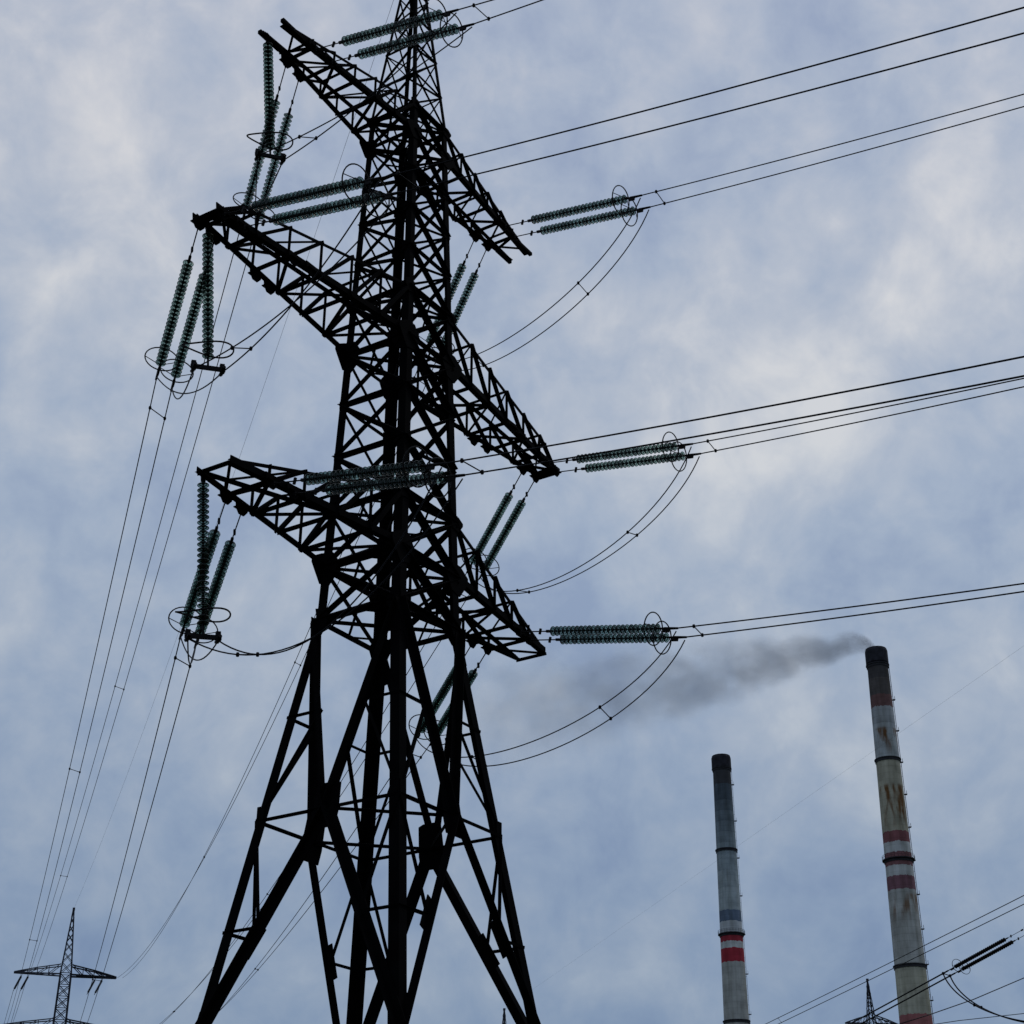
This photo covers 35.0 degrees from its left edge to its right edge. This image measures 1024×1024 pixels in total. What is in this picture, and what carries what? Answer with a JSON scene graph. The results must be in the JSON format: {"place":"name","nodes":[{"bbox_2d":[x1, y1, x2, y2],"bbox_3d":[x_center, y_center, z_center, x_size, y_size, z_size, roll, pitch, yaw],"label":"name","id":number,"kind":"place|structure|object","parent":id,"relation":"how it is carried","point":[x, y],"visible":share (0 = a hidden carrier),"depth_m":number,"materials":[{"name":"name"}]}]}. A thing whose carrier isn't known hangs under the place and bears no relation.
{"place":"outdoors","nodes":[
{"label":"outdoors","id":0,"kind":"place"},
{"bbox_2d":[0,0,1023,1023],"label":"sky","id":1,"kind":"structure","parent":0,"point":[121,121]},
{"bbox_2d":[948,929,1022,971],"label":"insulator string","id":2,"kind":"object","parent":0,"point":[979,953],"visible":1,"depth_m":92.32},
{"bbox_2d":[849,970,955,1023],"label":"conductor bundle","id":3,"kind":"object","parent":2,"relation":"attached to","point":[948,976],"visible":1,"depth_m":98.39,"materials":[{"name":"black metal"}]},
{"bbox_2d":[943,975,1023,1022],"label":"jumper loop","id":4,"kind":"object","parent":3,"relation":"hanging from","point":[974,1004],"visible":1,"depth_m":93.02,"materials":[{"name":"black metal"}]},
{"bbox_2d":[955,936,1022,973],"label":"insulator string","id":5,"kind":"object","parent":3,"relation":"attached to","point":[985,956],"visible":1,"depth_m":92.43,"materials":[{"name":"black glass"}]},
{"label":"ground","id":6,"kind":"structure","parent":0,"visible":0},
{"bbox_2d":[6,907,116,1023],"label":"lattice pylon","id":7,"kind":"object","parent":6,"relation":"on","point":[90,975],"visible":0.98,"depth_m":294.77,"materials":[{"name":"black metal"}]},
{"bbox_2d":[31,234,250,968],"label":"conductor bundle","id":8,"kind":"object","parent":7,"relation":"attached to","point":[149,562],"visible":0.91,"depth_m":122.63,"materials":[{"name":"black metal"}]},
{"bbox_2d":[190,0,561,1023],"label":"lattice pylon","id":9,"kind":"object","parent":6,"relation":"on","point":[398,612],"visible":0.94,"depth_m":76.04,"materials":[{"name":"metal"}]},
{"bbox_2d":[144,224,199,379],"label":"insulator string","id":10,"kind":"object","parent":9,"relation":"attached to","point":[186,270],"visible":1,"depth_m":76.09,"materials":[{"name":"green glass"}]},
{"bbox_2d":[7,380,171,1023],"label":"conductor bundle","id":11,"kind":"object","parent":10,"relation":"attached to","point":[150,408],"visible":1,"depth_m":104.30,"materials":[{"name":"black metal"}]},
{"bbox_2d":[160,238,215,391],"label":"insulator string","id":12,"kind":"object","parent":9,"relation":"attached to","point":[181,355],"visible":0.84,"depth_m":77.08,"materials":[{"name":"green glass"}]},
{"bbox_2d":[168,497,227,639],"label":"insulator string","id":13,"kind":"object","parent":9,"relation":"attached to","point":[212,540],"visible":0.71,"depth_m":74.09,"materials":[{"name":"green glass"}]},
{"bbox_2d":[79,640,193,1023],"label":"conductor bundle","id":14,"kind":"object","parent":13,"relation":"attached to","point":[175,658],"visible":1,"depth_m":98.47,"materials":[{"name":"black metal"}]},
{"bbox_2d":[175,477,230,643],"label":"insulator string","id":15,"kind":"object","parent":9,"relation":"hanging from","point":[202,549],"visible":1,"depth_m":66.72,"materials":[{"name":"green glass"}]},
{"bbox_2d":[180,467,462,663],"bbox_3d":[-10.605,4.100,67.502,5.733,6.227,20.567,21,-34,-35],"label":"jumper loop","id":16,"kind":"object","parent":15,"relation":"hanging from","point":[237,654],"visible":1,"depth_m":63.14,"materials":[{"name":"black metal"}]},
{"bbox_2d":[181,229,234,376],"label":"insulator string","id":17,"kind":"object","parent":9,"relation":"hanging from","point":[207,268],"visible":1,"depth_m":70.82,"materials":[{"name":"green glass"}]},
{"bbox_2d":[156,181,398,399],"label":"jumper loop","id":18,"kind":"object","parent":17,"relation":"hanging from","point":[232,347],"visible":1,"depth_m":67.52,"materials":[{"name":"black metal"}]},
{"bbox_2d":[184,509,242,648],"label":"insulator string","id":19,"kind":"object","parent":9,"relation":"attached to","point":[215,588],"visible":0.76,"depth_m":73.95,"materials":[{"name":"green glass"}]},
{"bbox_2d":[79,0,393,895],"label":"power line","id":20,"kind":"object","parent":9,"relation":"attached to","point":[283,328],"visible":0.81,"depth_m":135.71,"materials":[{"name":"black metal"}]},
{"bbox_2d":[233,62,287,216],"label":"insulator string","id":21,"kind":"object","parent":9,"relation":"attached to","point":[249,195],"visible":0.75,"depth_m":85.96,"materials":[{"name":"green glass"}]},
{"bbox_2d":[246,39,293,164],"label":"insulator string","id":22,"kind":"object","parent":9,"relation":"attached to","point":[269,133],"visible":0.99,"depth_m":78.81,"materials":[{"name":"green glass"}]},
{"bbox_2d":[255,13,471,220],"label":"jumper loop","id":23,"kind":"object","parent":22,"relation":"hanging from","point":[351,109],"visible":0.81,"depth_m":76.54,"materials":[{"name":"black metal"}]},
{"bbox_2d":[251,76,300,224],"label":"insulator string","id":24,"kind":"object","parent":9,"relation":"attached to","point":[285,126],"visible":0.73,"depth_m":85.78,"materials":[{"name":"green glass"}]},
{"bbox_2d":[222,163,381,215],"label":"insulator string","id":25,"kind":"object","parent":9,"relation":"attached to","point":[321,191],"visible":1,"depth_m":67.81,"materials":[{"name":"green glass"}]},
{"bbox_2d":[242,178,400,228],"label":"insulator string","id":26,"kind":"object","parent":9,"relation":"attached to","point":[377,197],"visible":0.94,"depth_m":68.78,"materials":[{"name":"green glass"}]},
{"bbox_2d":[380,7,1023,192],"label":"conductor bundle","id":27,"kind":"object","parent":26,"relation":"attached to","point":[398,173],"visible":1,"depth_m":57.09,"materials":[{"name":"black metal"}]},
{"bbox_2d":[271,446,444,487],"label":"insulator string","id":28,"kind":"object","parent":9,"relation":"attached to","point":[350,474],"visible":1,"depth_m":65.17,"materials":[{"name":"green glass"}]},
{"bbox_2d":[292,457,463,498],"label":"insulator string","id":29,"kind":"object","parent":9,"relation":"attached to","point":[377,484],"visible":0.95,"depth_m":66.14,"materials":[{"name":"green glass"}]},
{"bbox_2d":[443,356,1023,475],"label":"conductor bundle","id":30,"kind":"object","parent":29,"relation":"attached to","point":[462,460],"visible":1,"depth_m":54.92,"materials":[{"name":"black metal"}]},
{"bbox_2d":[314,0,458,50],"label":"insulator string","id":31,"kind":"object","parent":9,"relation":"attached to","point":[391,28],"visible":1,"depth_m":77.53,"materials":[{"name":"green glass"}]},
{"bbox_2d":[330,13,474,63],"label":"insulator string","id":32,"kind":"object","parent":9,"relation":"attached to","point":[381,48],"visible":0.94,"depth_m":78.47,"materials":[{"name":"green glass"}]},
{"bbox_2d":[458,0,542,23],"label":"conductor bundle","id":33,"kind":"object","parent":32,"relation":"attached to","point":[473,5],"visible":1,"depth_m":74.64,"materials":[{"name":"black metal"}]},
{"bbox_2d":[408,642,472,739],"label":"insulator string","id":34,"kind":"object","parent":9,"relation":"attached to","point":[444,690],"visible":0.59,"depth_m":87.97,"materials":[{"name":"green glass"}]},
{"bbox_2d":[220,746,428,1009],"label":"conductor bundle","id":35,"kind":"object","parent":34,"relation":"attached to","point":[420,757],"visible":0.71,"depth_m":129.84,"materials":[{"name":"black metal"}]},
{"bbox_2d":[418,237,475,347],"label":"insulator string","id":36,"kind":"object","parent":9,"relation":"attached to","point":[454,285],"visible":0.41,"depth_m":97.49,"materials":[{"name":"green glass"}]},
{"bbox_2d":[424,649,488,745],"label":"insulator string","id":37,"kind":"object","parent":9,"relation":"attached to","point":[473,674],"visible":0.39,"depth_m":89.75,"materials":[{"name":"green glass"}]},
{"bbox_2d":[417,631,684,766],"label":"jumper loop","id":38,"kind":"object","parent":37,"relation":"hanging from","point":[599,707],"visible":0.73,"depth_m":80.70,"materials":[{"name":"black metal"}]},
{"bbox_2d":[431,246,487,354],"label":"insulator string","id":39,"kind":"object","parent":9,"relation":"attached to","point":[463,300],"visible":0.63,"depth_m":98.77,"materials":[{"name":"green glass"}]},
{"bbox_2d":[117,363,435,977],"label":"conductor bundle","id":40,"kind":"object","parent":39,"relation":"attached to","point":[261,737],"visible":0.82,"depth_m":155.33,"materials":[{"name":"black metal"}]},
{"bbox_2d":[426,198,648,370],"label":"jumper loop","id":41,"kind":"object","parent":39,"relation":"hanging from","point":[578,282],"visible":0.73,"depth_m":91.14,"materials":[{"name":"black metal"}]},
{"bbox_2d":[462,470,523,572],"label":"insulator string","id":42,"kind":"object","parent":9,"relation":"attached to","point":[494,522],"visible":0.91,"depth_m":96.01,"materials":[{"name":"green glass"}]},
{"bbox_2d":[474,477,536,579],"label":"insulator string","id":43,"kind":"object","parent":9,"relation":"attached to","point":[509,525],"visible":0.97,"depth_m":96.92,"materials":[{"name":"green glass"}]},
{"bbox_2d":[160,573,478,1023],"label":"conductor bundle","id":44,"kind":"object","parent":43,"relation":"attached to","point":[340,796],"visible":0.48,"depth_m":128.00,"materials":[{"name":"black metal"}]},
{"bbox_2d":[478,447,699,593],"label":"jumper loop","id":45,"kind":"object","parent":43,"relation":"hanging from","point":[627,532],"visible":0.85,"depth_m":89.03,"materials":[{"name":"black metal"}]},
{"bbox_2d":[503,185,641,227],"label":"insulator string","id":46,"kind":"object","parent":9,"relation":"attached to","point":[561,213],"visible":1,"depth_m":90.66,"materials":[{"name":"green glass"}]},
{"bbox_2d":[512,197,650,238],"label":"insulator string","id":47,"kind":"object","parent":9,"relation":"attached to","point":[569,224],"visible":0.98,"depth_m":91.56,"materials":[{"name":"green glass"}]},
{"bbox_2d":[642,94,1023,206],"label":"conductor bundle","id":48,"kind":"object","parent":47,"relation":"attached to","point":[656,191],"visible":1,"depth_m":81.63,"materials":[{"name":"black metal"}]},
{"bbox_2d":[518,612,677,645],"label":"insulator string","id":49,"kind":"object","parent":9,"relation":"attached to","point":[581,630],"visible":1,"depth_m":79.37,"materials":[{"name":"green glass"}]},
{"bbox_2d":[528,621,685,654],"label":"insulator string","id":50,"kind":"object","parent":9,"relation":"attached to","point":[589,639],"visible":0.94,"depth_m":80.62,"materials":[{"name":"green glass"}]},
{"bbox_2d":[678,583,1023,637],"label":"conductor bundle","id":51,"kind":"object","parent":50,"relation":"attached to","point":[695,626],"visible":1,"depth_m":71.75,"materials":[{"name":"black metal"}]},
{"bbox_2d":[547,431,692,464],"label":"insulator string","id":52,"kind":"object","parent":9,"relation":"attached to","point":[667,446],"visible":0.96,"depth_m":88.18,"materials":[{"name":"green glass"}]},
{"bbox_2d":[556,441,700,473],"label":"insulator string","id":53,"kind":"object","parent":9,"relation":"attached to","point":[620,463],"visible":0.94,"depth_m":89.20,"materials":[{"name":"green glass"}]},
{"bbox_2d":[693,378,1023,453],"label":"conductor bundle","id":54,"kind":"object","parent":53,"relation":"attached to","point":[715,450],"visible":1,"depth_m":80.75,"materials":[{"name":"black metal"}]},
{"bbox_2d":[502,1008,505,1023],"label":"lattice pylon","id":55,"kind":"object","parent":6,"relation":"on","point":[504,1018],"visible":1,"depth_m":387.48,"materials":[{"name":"black metal"}]},
{"bbox_2d":[505,647,1021,1008],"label":"earth wire","id":56,"kind":"object","parent":55,"relation":"attached to","point":[838,775],"visible":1,"depth_m":201.79,"materials":[{"name":"grey metal"}]},
{"bbox_2d":[711,753,751,1023],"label":"power station chimney","id":57,"kind":"object","parent":6,"relation":"on","point":[731,934],"visible":1,"depth_m":714.93,"materials":[{"name":"paint"}]},
{"bbox_2d":[845,979,897,1023],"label":"lattice pylon","id":58,"kind":"object","parent":6,"relation":"on","point":[868,994],"visible":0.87,"depth_m":260.97,"materials":[{"name":"black metal"}]},
{"bbox_2d":[766,895,1023,1023],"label":"conductor bundle","id":59,"kind":"object","parent":58,"relation":"attached to","point":[904,962],"visible":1,"depth_m":233.60,"materials":[{"name":"black metal"}]},
{"bbox_2d":[900,978,1023,1023],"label":"conductor bundle","id":60,"kind":"object","parent":58,"relation":"attached to","point":[961,1003],"visible":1,"depth_m":277.25,"materials":[{"name":"black metal"}]},
{"bbox_2d":[937,1013,1023,1023],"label":"conductor bundle","id":61,"kind":"object","parent":58,"relation":"attached to","point":[979,1018],"visible":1,"depth_m":267.85,"materials":[{"name":"black metal"}]},
{"bbox_2d":[865,646,933,1023],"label":"power station chimney","id":62,"kind":"object","parent":6,"relation":"on","point":[904,909],"visible":0.99,"depth_m":592.72,"materials":[{"name":"paint"}]}
]}

